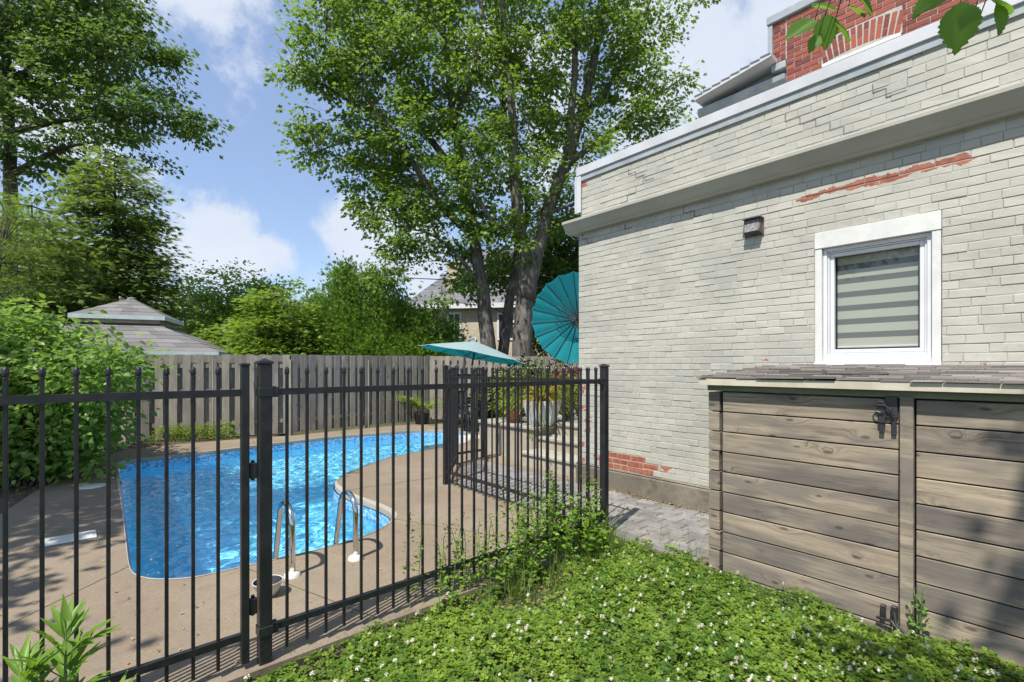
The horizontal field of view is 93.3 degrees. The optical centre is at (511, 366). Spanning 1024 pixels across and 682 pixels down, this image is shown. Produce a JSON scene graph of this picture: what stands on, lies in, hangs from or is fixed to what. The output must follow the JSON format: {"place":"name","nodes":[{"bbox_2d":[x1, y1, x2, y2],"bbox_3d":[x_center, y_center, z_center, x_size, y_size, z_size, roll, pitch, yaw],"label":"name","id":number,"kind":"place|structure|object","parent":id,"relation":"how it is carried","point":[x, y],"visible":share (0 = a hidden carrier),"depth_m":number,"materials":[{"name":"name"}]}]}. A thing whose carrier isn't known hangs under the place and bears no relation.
{"place":"outdoors","nodes":[
{"label":"outdoors","id":0,"kind":"place"},
{"bbox_2d":[132,433,284,447],"bbox_3d":[-6.093,1.511,9.878,2.874,0.030,1.011,0,0,-26],"label":"planting strip","id":1,"kind":"object","parent":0,"point":[198,441],"visible":0.46,"depth_m":9.69,"materials":[{"name":"soil"}]},
{"bbox_2d":[149,422,190,441],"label":"border plant","id":2,"kind":"object","parent":1,"relation":"on","point":[172,431],"visible":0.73,"depth_m":9.66,"materials":[{"name":"green plant"}]},
{"bbox_2d":[171,421,215,440],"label":"border plant","id":3,"kind":"object","parent":1,"relation":"on","point":[197,429],"visible":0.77,"depth_m":9.78,"materials":[{"name":"green plant"}]},
{"bbox_2d":[196,420,238,439],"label":"border plant","id":4,"kind":"object","parent":1,"relation":"on","point":[225,431],"visible":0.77,"depth_m":10.00,"materials":[{"name":"green plant"}]},
{"bbox_2d":[0,422,608,681],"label":"pool deck","id":5,"kind":"structure","parent":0,"point":[23,553],"depth_m":3.43,"materials":[{"name":"concrete"}]},
{"bbox_2d":[45,530,96,546],"bbox_3d":[-3.850,1.491,4.218,0.340,0.016,0.240,0,0,-43],"label":"skimmer lid","id":6,"kind":"object","parent":5,"relation":"on","point":[63,539],"visible":0.79,"depth_m":4.19,"materials":[{"name":"white plastic"}]},
{"bbox_2d":[79,483,105,488],"bbox_3d":[-5.270,1.493,6.059,0.300,0.010,0.300,0,0,0],"label":"deck lid","id":7,"kind":"object","parent":5,"relation":"on","point":[92,486],"visible":0.84,"depth_m":6.04,"materials":[{"name":"white plastic"}]},
{"bbox_2d":[252,574,282,596],"bbox_3d":[-1.601,1.450,3.168,0.184,0.100,0.184,0,0,0],"label":"bucket","id":8,"kind":"object","parent":5,"relation":"on","point":[276,581],"visible":0.39,"depth_m":3.16,"materials":[{"name":"white plastic"}]},
{"bbox_2d":[0,424,573,628],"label":"deck joints","id":9,"kind":"object","parent":5,"relation":"on","point":[256,571],"visible":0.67,"depth_m":3.28,"materials":[{"name":"concrete"}]},
{"bbox_2d":[114,430,478,579],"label":"swimming pool","id":10,"kind":"structure","parent":5,"relation":"in","point":[369,508],"depth_m":8.20,"materials":[{"name":"plastic"}]},
{"bbox_2d":[119,437,442,577],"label":"water","id":11,"kind":"structure","parent":10,"relation":"in","point":[152,515],"depth_m":5.72,"materials":[{"name":"blue liquid"}]},
{"bbox_2d":[273,489,359,578],"bbox_3d":[-1.578,1.752,3.828,0.586,1.522,0.663,0,0,-41],"label":"pool ladder","id":12,"kind":"object","parent":10,"relation":"attached to","point":[353,557],"visible":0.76,"depth_m":3.73,"materials":[{"name":"silver metal"}]},
{"bbox_2d":[0,465,708,674],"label":"leaf litter","id":13,"kind":"object","parent":5,"relation":"on","point":[351,611],"visible":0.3,"depth_m":3.54,"materials":[{"name":"brown plant"}]},
{"bbox_2d":[390,394,442,424],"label":"fern","id":14,"kind":"object","parent":5,"relation":"on","point":[417,415],"visible":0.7,"depth_m":12.57,"materials":[{"name":"green plant"}]},
{"bbox_2d":[459,390,480,432],"bbox_3d":[-1.052,1.030,11.201,0.485,0.940,0.520,0,0,30],"label":"patio chair","id":15,"kind":"object","parent":5,"relation":"on","point":[469,413],"visible":0.52,"depth_m":11.30,"materials":[{"name":"metal"}]},
{"bbox_2d":[418,337,523,423],"bbox_3d":[-0.915,0.386,11.862,2.680,2.229,3.276,0,0,0],"label":"pale parasol","id":16,"kind":"object","parent":5,"relation":"on","point":[475,350],"visible":0.91,"depth_m":11.61,"materials":[{"name":"fabric"}]},
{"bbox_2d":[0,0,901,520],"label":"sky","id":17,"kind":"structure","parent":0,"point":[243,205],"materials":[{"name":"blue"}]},
{"bbox_2d":[408,248,553,356],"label":"neighbour house","id":18,"kind":"structure","parent":0,"point":[469,314],"depth_m":25.62,"materials":[{"name":"beige paint"}]},
{"bbox_2d":[447,312,461,337],"bbox_3d":[-3.077,-2.225,25.717,0.800,1.350,0.050,0,0,9],"label":"window","id":19,"kind":"structure","parent":18,"relation":"in","point":[453,314],"depth_m":25.70,"materials":[{"name":"white glass"}]},
{"bbox_2d":[497,312,514,339],"bbox_3d":[-0.313,-2.125,25.279,0.950,1.450,0.050,0,0,9],"label":"window","id":20,"kind":"structure","parent":18,"relation":"in","point":[499,315],"depth_m":25.32,"materials":[{"name":"white plastic"}]},
{"bbox_2d":[118,419,1023,681],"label":"ground","id":21,"kind":"structure","parent":0,"point":[539,678],"depth_m":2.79,"materials":[{"name":"green plant"}]},
{"bbox_2d":[1,631,66,681],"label":"lobed leaf plant","id":22,"kind":"object","parent":21,"relation":"on","point":[20,672],"visible":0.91,"depth_m":1.49,"materials":[{"name":"green plant"}]},
{"bbox_2d":[0,157,83,316],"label":"pine tree","id":23,"kind":"object","parent":21,"relation":"on","point":[4,239],"visible":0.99,"depth_m":9.58,"materials":[{"name":"green plant"}]},
{"bbox_2d":[5,594,122,681],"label":"lobed leaf plant","id":24,"kind":"object","parent":21,"relation":"on","point":[69,619],"visible":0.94,"depth_m":1.54,"materials":[{"name":"green plant"}]},
{"bbox_2d":[0,444,131,513],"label":"mulch bed","id":25,"kind":"object","parent":21,"relation":"on","point":[26,492],"visible":0.1,"depth_m":5.90,"materials":[{"name":"soil"}]},
{"bbox_2d":[0,332,144,462],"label":"lilac bush","id":26,"kind":"object","parent":25,"relation":"on","point":[104,411],"visible":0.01,"depth_m":8.64,"materials":[{"name":"green plant"}]},
{"bbox_2d":[0,281,179,491],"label":"lilac bush","id":27,"kind":"object","parent":25,"relation":"on","point":[23,361],"visible":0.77,"depth_m":6.53,"materials":[{"name":"green plant"}]},
{"bbox_2d":[0,188,133,354],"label":"cedar tree","id":28,"kind":"object","parent":21,"relation":"on","point":[78,298],"visible":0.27,"depth_m":13.01,"materials":[{"name":"green plant"}]},
{"bbox_2d":[0,193,180,311],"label":"background tree","id":29,"kind":"object","parent":21,"relation":"on","point":[20,199],"visible":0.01,"depth_m":29.79,"materials":[{"name":"green plant"}]},
{"bbox_2d":[2,142,218,337],"bbox_3d":[-13.073,-2.880,15.864,7.262,8.940,6.896,0,0,0],"label":"cedar tree","id":30,"kind":"object","parent":21,"relation":"on","point":[121,251],"visible":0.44,"depth_m":15.59,"materials":[{"name":"green plant"}]},
{"bbox_2d":[0,0,234,315],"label":"oak tree","id":31,"kind":"object","parent":21,"relation":"on","point":[100,26],"visible":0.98,"depth_m":19.40,"materials":[{"name":"green plant"}]},
{"bbox_2d":[105,669,136,681],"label":"lobed leaf plant","id":32,"kind":"object","parent":21,"relation":"on","point":[124,677],"visible":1,"depth_m":1.54,"materials":[{"name":"green plant"}]},
{"bbox_2d":[28,297,233,354],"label":"garden pavilion","id":33,"kind":"structure","parent":21,"relation":"on","point":[131,317],"depth_m":12.22,"materials":[{"name":"grey wood"}]},
{"bbox_2d":[191,323,266,353],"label":"hemlock tree","id":34,"kind":"object","parent":21,"relation":"on","point":[217,342],"visible":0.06,"depth_m":15.27,"materials":[{"name":"green plant"}]},
{"bbox_2d":[152,257,307,352],"bbox_3d":[-13.765,-1.946,24.360,8.415,7.102,7.852,0,0,0],"label":"round tree","id":35,"kind":"object","parent":21,"relation":"on","point":[211,300],"visible":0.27,"depth_m":23.76,"materials":[{"name":"green plant"}]},
{"bbox_2d":[205,285,330,359],"bbox_3d":[-7.291,-0.412,14.566,4.963,4.005,5.007,0,0,-24],"label":"hemlock tree","id":36,"kind":"object","parent":21,"relation":"on","point":[277,327],"visible":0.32,"depth_m":14.06,"materials":[{"name":"green plant"}]},
{"bbox_2d":[3,354,578,443],"bbox_3d":[-5.979,0.619,11.062,19.291,1.862,1.715,0,0,-23],"label":"wooden fence","id":37,"kind":"object","parent":21,"relation":"on","point":[205,366],"visible":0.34,"depth_m":10.88,"materials":[{"name":"grey wood"}]},
{"bbox_2d":[280,280,337,354],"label":"thuja tree","id":38,"kind":"object","parent":21,"relation":"on","point":[317,294],"visible":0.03,"depth_m":15.75,"materials":[{"name":"green plant"}]},
{"bbox_2d":[290,251,379,355],"bbox_3d":[-5.589,-0.970,15.569,3.704,5.460,3.828,0,0,-36],"label":"thuja tree","id":39,"kind":"object","parent":21,"relation":"on","point":[334,301],"visible":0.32,"depth_m":15.05,"materials":[{"name":"green plant"}]},
{"bbox_2d":[328,261,402,355],"bbox_3d":[-4.465,-0.817,15.420,3.489,5.264,3.349,0,0,-35],"label":"thuja tree","id":40,"kind":"object","parent":21,"relation":"on","point":[364,317],"visible":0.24,"depth_m":14.95,"materials":[{"name":"green plant"}]},
{"bbox_2d":[358,283,431,355],"bbox_3d":[-3.675,-0.441,15.228,3.728,4.429,3.602,0,0,0],"label":"thuja tree","id":41,"kind":"object","parent":21,"relation":"on","point":[399,306],"visible":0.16,"depth_m":14.79,"materials":[{"name":"green plant"}]},
{"bbox_2d":[384,296,452,419],"bbox_3d":[-2.659,-0.227,14.980,3.039,4.080,3.409,0,0,45],"label":"thuja tree","id":42,"kind":"object","parent":21,"relation":"on","point":[422,319],"visible":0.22,"depth_m":14.66,"materials":[{"name":"green plant"}]},
{"bbox_2d":[250,555,586,681],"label":"soil edge","id":43,"kind":"object","parent":21,"relation":"on","point":[340,651],"visible":0.22,"depth_m":2.96,"materials":[{"name":"brown soil"}]},
{"bbox_2d":[255,358,609,665],"bbox_3d":[-0.223,0.787,3.365,2.822,1.665,0.070,0,0,-41],"label":"metal fence","id":44,"kind":"object","parent":21,"relation":"on","point":[267,626],"visible":0.93,"depth_m":2.92,"materials":[{"name":"black metal"}]},
{"bbox_2d":[0,363,256,681],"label":"metal gate","id":45,"kind":"structure","parent":44,"relation":"attached to","point":[248,472],"depth_m":2.13,"materials":[{"name":"black metal"}]},
{"bbox_2d":[398,509,470,617],"bbox_3d":[-0.508,1.252,3.156,0.468,0.616,0.494,0,0,0],"label":"weed","id":46,"kind":"object","parent":21,"relation":"on","point":[450,595],"visible":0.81,"depth_m":3.04,"materials":[{"name":"green plant"}]},
{"bbox_2d":[421,312,472,355],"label":"thuja tree","id":47,"kind":"object","parent":21,"relation":"on","point":[453,333],"visible":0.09,"depth_m":15.26,"materials":[{"name":"green plant"}]},
{"bbox_2d":[433,524,474,592],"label":"weed","id":48,"kind":"object","parent":21,"relation":"on","point":[467,583],"visible":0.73,"depth_m":3.26,"materials":[{"name":"green plant"}]},
{"bbox_2d":[450,365,458,470],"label":"metal gate","id":49,"kind":"structure","parent":21,"relation":"on","point":[454,421],"depth_m":7.13,"materials":[{"name":"black metal"}]},
{"bbox_2d":[459,367,484,459],"bbox_3d":[-0.630,0.732,7.640,0.525,1.467,0.040,0,0,-42],"label":"metal fence","id":50,"kind":"object","parent":49,"relation":"attached to","point":[469,451],"visible":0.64,"depth_m":7.71,"materials":[{"name":"black metal"}]},
{"bbox_2d":[256,0,720,356],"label":"maple tree","id":51,"kind":"object","parent":21,"relation":"on","point":[524,268],"visible":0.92,"depth_m":14.54,"materials":[{"name":"green plant"}]},
{"bbox_2d":[469,508,523,592],"bbox_3d":[-0.105,1.288,3.336,0.383,0.545,0.411,0,0,0],"label":"weed","id":52,"kind":"object","parent":21,"relation":"on","point":[494,558],"visible":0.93,"depth_m":3.39,"materials":[{"name":"green plant"}]},
{"bbox_2d":[437,198,580,356],"bbox_3d":[1.252,-2.896,18.959,9.019,9.005,5.387,0,0,-24],"label":"dark tree","id":53,"kind":"object","parent":21,"relation":"on","point":[563,259],"visible":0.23,"depth_m":17.52,"materials":[{"name":"green plant"}]},
{"bbox_2d":[480,544,541,593],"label":"weed","id":54,"kind":"object","parent":21,"relation":"on","point":[522,562],"visible":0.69,"depth_m":3.44,"materials":[{"name":"green plant"}]},
{"bbox_2d":[442,365,597,524],"bbox_3d":[-0.038,0.795,5.249,0.066,1.650,2.534,0,0,-41],"label":"metal fence","id":55,"kind":"object","parent":21,"relation":"on","point":[445,428],"visible":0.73,"depth_m":5.23,"materials":[{"name":"black metal"}]},
{"bbox_2d":[464,353,577,424],"bbox_3d":[0.481,0.613,11.432,3.608,1.920,1.853,0,0,0],"label":"dark shrub","id":56,"kind":"object","parent":21,"relation":"on","point":[494,400],"visible":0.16,"depth_m":11.33,"materials":[{"name":"green plant"}]},
{"bbox_2d":[498,485,548,585],"bbox_3d":[0.036,1.234,3.605,0.357,0.652,0.449,0,0,-35],"label":"weed","id":57,"kind":"object","parent":21,"relation":"on","point":[522,547],"visible":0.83,"depth_m":3.54,"materials":[{"name":"green plant"}]},
{"bbox_2d":[478,412,577,476],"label":"stone terrace","id":58,"kind":"structure","parent":21,"relation":"on","point":[551,444],"depth_m":7.66,"materials":[{"name":"beige stone"}]},
{"bbox_2d":[478,363,535,417],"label":"leafy shrub","id":59,"kind":"object","parent":58,"relation":"on","point":[500,391],"visible":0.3,"depth_m":8.69,"materials":[{"name":"green plant"}]},
{"bbox_2d":[504,410,522,422],"bbox_3d":[0.025,0.843,8.308,0.350,0.205,0.350,0,0,0],"label":"terracotta pot","id":60,"kind":"object","parent":58,"relation":"on","point":[512,418],"visible":0.45,"depth_m":8.19,"materials":[{"name":"orange ceramic"}]},
{"bbox_2d":[498,396,526,414],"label":"potted plant","id":61,"kind":"object","parent":60,"relation":"in","point":[511,407],"visible":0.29,"depth_m":8.23,"materials":[{"name":"green plant"}]},
{"bbox_2d":[505,367,533,394],"bbox_3d":[0.149,0.470,9.602,0.520,0.940,0.485,0,0,-10],"label":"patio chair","id":62,"kind":"object","parent":58,"relation":"on","point":[524,368],"visible":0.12,"depth_m":9.80,"materials":[{"name":"metal"}]},
{"bbox_2d":[529,419,553,437],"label":"trailing plant","id":63,"kind":"object","parent":58,"relation":"on","point":[542,425],"visible":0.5,"depth_m":7.65,"materials":[{"name":"green plant"}]},
{"bbox_2d":[523,399,560,425],"bbox_3d":[0.494,0.745,7.922,0.630,0.400,0.546,0,0,0],"label":"faceted planter","id":64,"kind":"object","parent":58,"relation":"on","point":[551,413],"visible":0.46,"depth_m":7.72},
{"bbox_2d":[498,356,577,413],"bbox_3d":[0.484,0.300,7.924,1.590,1.025,1.678,0,0,0],"label":"spiky plant","id":65,"kind":"object","parent":64,"relation":"in","point":[544,393],"visible":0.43,"depth_m":7.81,"materials":[{"name":"green plant"}]},
{"bbox_2d":[531,360,577,418],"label":"red leaved plant","id":66,"kind":"object","parent":58,"relation":"on","point":[559,376],"visible":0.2,"depth_m":8.89,"materials":[{"name":"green plant"}]},
{"bbox_2d":[531,271,578,364],"bbox_3d":[1.388,-0.545,10.379,2.025,2.986,0.565,0,0,21],"label":"teal parasol","id":67,"kind":"object","parent":58,"relation":"on","point":[555,318],"visible":0.63,"depth_m":10.61,"materials":[{"name":"fabric"}]},
{"bbox_2d":[552,373,577,420],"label":"yellow green plant","id":68,"kind":"object","parent":58,"relation":"on","point":[575,398],"visible":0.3,"depth_m":8.55,"materials":[{"name":"green plant"}]},
{"bbox_2d":[509,493,551,537],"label":"weed","id":69,"kind":"object","parent":21,"relation":"on","point":[529,514],"visible":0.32,"depth_m":4.23,"materials":[{"name":"green plant"}]},
{"bbox_2d":[527,470,579,576],"bbox_3d":[0.240,1.193,3.700,0.477,0.734,0.358,0,0,-32],"label":"weed","id":70,"kind":"object","parent":21,"relation":"on","point":[544,546],"visible":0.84,"depth_m":3.67,"materials":[{"name":"green plant"}]},
{"bbox_2d":[539,463,581,560],"bbox_3d":[0.390,1.167,3.910,0.344,0.786,0.517,0,0,-10],"label":"weed","id":71,"kind":"object","parent":21,"relation":"on","point":[562,541],"visible":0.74,"depth_m":3.81,"materials":[{"name":"green plant"}]},
{"bbox_2d":[131,429,1019,681],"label":"grass tufts","id":72,"kind":"object","parent":21,"relation":"on","point":[558,574],"visible":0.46,"depth_m":3.43,"materials":[{"name":"green plant"}]},
{"bbox_2d":[544,476,607,558],"bbox_3d":[0.524,1.230,3.958,0.525,0.661,0.472,0,0,0],"label":"weed","id":73,"kind":"object","parent":21,"relation":"on","point":[588,534],"visible":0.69,"depth_m":3.94,"materials":[{"name":"green plant"}]},
{"bbox_2d":[562,472,595,539],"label":"weed","id":74,"kind":"object","parent":21,"relation":"on","point":[591,511],"visible":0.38,"depth_m":4.12,"materials":[{"name":"green plant"}]},
{"bbox_2d":[575,512,618,556],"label":"weed","id":75,"kind":"object","parent":21,"relation":"on","point":[602,544],"visible":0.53,"depth_m":4.01,"materials":[{"name":"green plant"}]},
{"bbox_2d":[244,541,1000,681],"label":"clover flowers","id":76,"kind":"object","parent":21,"relation":"on","point":[768,678],"visible":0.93,"depth_m":2.53,"materials":[{"name":"white plant"}]},
{"bbox_2d":[674,113,696,122],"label":"distant tree","id":77,"kind":"object","parent":21,"relation":"on","point":[687,117],"visible":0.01,"depth_m":25.67,"materials":[{"name":"green plant"}]},
{"bbox_2d":[676,544,701,559],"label":"weed","id":78,"kind":"object","parent":21,"relation":"on","point":[690,552],"visible":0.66,"depth_m":3.78,"materials":[{"name":"green plant"}]},
{"bbox_2d":[562,0,1023,513],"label":"painted brick house","id":79,"kind":"structure","parent":21,"relation":"on","point":[865,207],"depth_m":4.26,"materials":[{"name":"brick"}]},
{"bbox_2d":[814,210,941,364],"bbox_3d":[3.090,-0.590,4.052,0.530,1.350,1.035,0,0,-41],"label":"window","id":80,"kind":"structure","parent":79,"relation":"in","point":[878,285],"depth_m":3.94,"materials":[{"name":"white plastic"}]},
{"bbox_2d":[696,364,1023,681],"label":"storage shed","id":81,"kind":"structure","parent":21,"relation":"on","point":[874,511],"depth_m":2.89,"materials":[{"name":"brown wood"}]},
{"bbox_2d":[722,392,905,636],"bbox_3d":[1.904,0.918,3.167,0.097,1.496,1.086,0,0,-41],"label":"door","id":82,"kind":"structure","parent":81,"relation":"in","point":[863,579],"depth_m":3.12,"materials":[{"name":"brown wood"}]},
{"bbox_2d":[916,400,1023,681],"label":"door","id":83,"kind":"structure","parent":81,"relation":"in","point":[1005,532],"depth_m":2.58,"materials":[{"name":"brown wood"}]},
{"bbox_2d":[785,0,1013,55],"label":"overhanging tree","id":84,"kind":"object","parent":21,"relation":"on","point":[960,22],"visible":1,"depth_m":1.24,"materials":[{"name":"green plant"}]},
{"bbox_2d":[906,584,933,641],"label":"weed","id":85,"kind":"object","parent":21,"relation":"on","point":[919,628],"visible":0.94,"depth_m":2.70,"materials":[{"name":"green plant"}]},
{"bbox_2d":[451,459,709,572],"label":"paver path","id":86,"kind":"structure","parent":0,"point":[649,508],"depth_m":4.88,"materials":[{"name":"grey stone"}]},
{"bbox_2d":[694,0,987,117],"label":"red brick house","id":87,"kind":"structure","parent":0,"point":[781,61],"depth_m":6.93,"materials":[{"name":"brick"}]},
{"bbox_2d":[822,32,901,67],"bbox_3d":[4.667,-3.519,6.478,0.105,1.438,0.880,0,0,-41],"label":"window frame","id":88,"kind":"structure","parent":87,"relation":"in","point":[899,34],"depth_m":6.41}
]}

